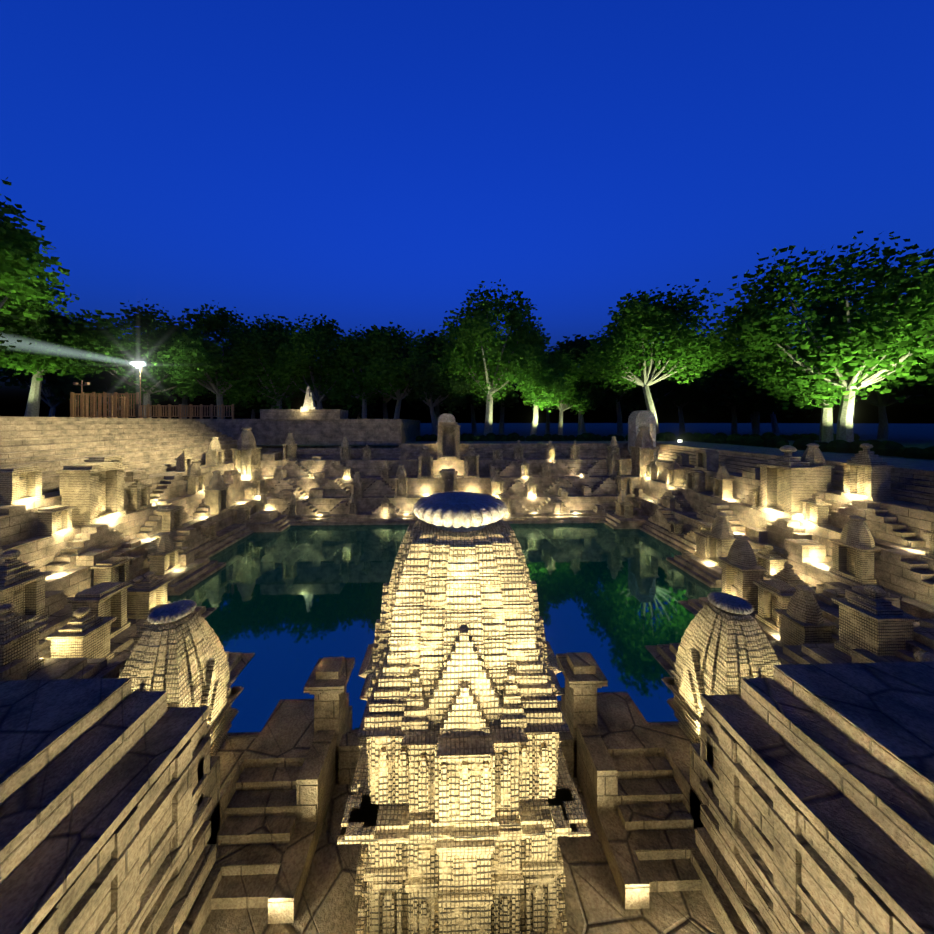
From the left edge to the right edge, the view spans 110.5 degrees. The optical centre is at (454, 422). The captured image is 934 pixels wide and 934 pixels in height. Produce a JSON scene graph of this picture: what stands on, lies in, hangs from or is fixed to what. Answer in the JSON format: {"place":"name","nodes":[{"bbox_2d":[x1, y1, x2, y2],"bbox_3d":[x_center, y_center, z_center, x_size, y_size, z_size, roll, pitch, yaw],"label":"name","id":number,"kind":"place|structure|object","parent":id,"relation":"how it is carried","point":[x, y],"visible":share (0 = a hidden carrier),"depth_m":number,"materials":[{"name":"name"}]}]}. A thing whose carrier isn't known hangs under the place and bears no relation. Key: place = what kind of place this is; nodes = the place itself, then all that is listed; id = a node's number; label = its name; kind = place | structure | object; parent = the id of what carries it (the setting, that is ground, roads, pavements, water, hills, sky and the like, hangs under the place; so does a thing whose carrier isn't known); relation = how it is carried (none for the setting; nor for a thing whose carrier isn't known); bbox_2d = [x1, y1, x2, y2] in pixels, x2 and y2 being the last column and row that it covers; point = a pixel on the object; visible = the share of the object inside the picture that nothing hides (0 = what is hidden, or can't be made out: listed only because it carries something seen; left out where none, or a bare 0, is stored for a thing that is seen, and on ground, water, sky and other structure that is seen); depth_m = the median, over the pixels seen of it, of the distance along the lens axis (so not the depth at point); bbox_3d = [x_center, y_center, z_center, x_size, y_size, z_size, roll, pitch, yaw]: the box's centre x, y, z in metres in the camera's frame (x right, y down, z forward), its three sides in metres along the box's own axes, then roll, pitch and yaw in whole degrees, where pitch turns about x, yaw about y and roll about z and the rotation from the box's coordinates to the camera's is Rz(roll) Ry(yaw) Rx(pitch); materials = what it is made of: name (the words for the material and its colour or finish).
{"place":"outdoors","nodes":[
{"label":"outdoors","id":0,"kind":"place"},
{"bbox_2d":[167,523,721,732],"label":"water","id":1,"kind":"structure","parent":0,"point":[292,604],"depth_m":16.57,"materials":[{"name":"blue liquid"}]},
{"bbox_2d":[0,0,933,423],"label":"sky","id":2,"kind":"structure","parent":0,"point":[353,163],"materials":[{"name":"blue"}]},
{"bbox_2d":[256,423,933,460],"bbox_3d":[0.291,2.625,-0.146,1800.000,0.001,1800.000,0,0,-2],"label":"ground","id":3,"kind":"structure","parent":0,"point":[921,436],"depth_m":102.03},
{"bbox_2d":[0,416,933,933],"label":"kund stepwell","id":4,"kind":"object","parent":3,"relation":"on","point":[794,794],"visible":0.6,"depth_m":6.25,"materials":[{"name":"stone"}]},
{"bbox_2d":[73,362,145,417],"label":"lamp posts","id":5,"kind":"object","parent":4,"relation":"on","point":[76,383],"visible":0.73,"depth_m":42.26,"materials":[{"name":"grey metal"}]},
{"bbox_2d":[70,392,233,418],"bbox_3d":[-35.590,-1.950,41.460,18.680,3.150,6.890,0,0,-2],"label":"wooden fence","id":6,"kind":"object","parent":4,"relation":"on","point":[84,405],"visible":0.88,"depth_m":38.01,"materials":[{"name":"brown wood"}]},
{"bbox_2d":[119,611,243,755],"bbox_3d":[-6.672,6.180,7.669,2.232,3.098,2.232,0,0,-2],"label":"shrine","id":7,"kind":"object","parent":4,"relation":"on","point":[183,662],"visible":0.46,"depth_m":7.39,"materials":[{"name":"stone"}]},
{"bbox_2d":[147,600,196,623],"bbox_3d":[-6.672,4.501,7.669,0.883,0.300,0.876,0,0,-2],"label":"amalaka disc","id":8,"kind":"object","parent":7,"relation":"on","point":[173,611],"visible":1,"depth_m":7.52,"materials":[{"name":"stone"}]},
{"bbox_2d":[260,409,347,419],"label":"platform block","id":9,"kind":"structure","parent":4,"relation":"on","point":[302,414],"depth_m":37.09,"materials":[{"name":"stone"}]},
{"bbox_2d":[300,386,317,408],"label":"sculptures","id":10,"kind":"object","parent":9,"relation":"on","point":[309,402],"visible":0.96,"depth_m":38.23,"materials":[{"name":"stone"}]},
{"bbox_2d":[337,519,590,933],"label":"shrine","id":11,"kind":"object","parent":4,"relation":"on","point":[464,810],"visible":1,"depth_m":5.07,"materials":[{"name":"stone"}]},
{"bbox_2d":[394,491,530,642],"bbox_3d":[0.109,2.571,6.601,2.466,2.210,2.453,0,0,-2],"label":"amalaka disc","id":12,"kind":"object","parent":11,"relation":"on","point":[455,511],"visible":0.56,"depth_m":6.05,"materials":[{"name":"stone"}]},
{"bbox_2d":[0,422,933,673],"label":"miniature shrines","id":13,"kind":"object","parent":4,"relation":"on","point":[777,596],"visible":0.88,"depth_m":16.68,"materials":[{"name":"stone"}]},
{"bbox_2d":[0,452,933,680],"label":"loose blocks","id":14,"kind":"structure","parent":4,"relation":"on","point":[803,550],"depth_m":16.85,"materials":[{"name":"stone"}]},
{"bbox_2d":[436,410,655,457],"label":"rim niches","id":15,"kind":"object","parent":4,"relation":"on","point":[638,419],"visible":0.56,"depth_m":35.18,"materials":[{"name":"stone"}]},
{"bbox_2d":[662,603,780,742],"bbox_3d":[6.823,6.180,8.032,2.232,3.098,2.232,0,0,-2],"label":"shrine","id":16,"kind":"object","parent":4,"relation":"on","point":[721,651],"visible":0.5,"depth_m":7.75,"materials":[{"name":"stone"}]},
{"bbox_2d":[707,592,753,614],"bbox_3d":[6.823,4.501,8.032,0.883,0.300,0.876,0,0,-2],"label":"amalaka disc","id":17,"kind":"object","parent":16,"relation":"on","point":[727,602],"visible":1,"depth_m":7.88,"materials":[{"name":"stone"}]},
{"bbox_2d":[0,285,933,442],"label":"tree trunks","id":18,"kind":"object","parent":3,"relation":"on","point":[844,432],"visible":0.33,"depth_m":48.91,"materials":[{"name":"brown plant"}]},
{"bbox_2d":[0,177,933,414],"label":"lit tree crowns","id":19,"kind":"object","parent":18,"relation":"attached to","point":[182,359],"visible":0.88,"depth_m":43.45,"materials":[{"name":"green plant"}]},
{"bbox_2d":[0,274,933,419],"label":"background trees","id":20,"kind":"object","parent":18,"relation":"on","point":[725,384],"visible":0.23,"depth_m":63.77,"materials":[{"name":"green plant"}]},
{"bbox_2d":[405,441,933,469],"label":"path","id":21,"kind":"structure","parent":3,"relation":"on","point":[913,463],"depth_m":29.96,"materials":[{"name":"beige stone"}]},
{"bbox_2d":[415,432,933,459],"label":"lawn","id":22,"kind":"structure","parent":3,"relation":"on","point":[802,441],"depth_m":39.47,"materials":[{"name":"green plant"}]}
]}

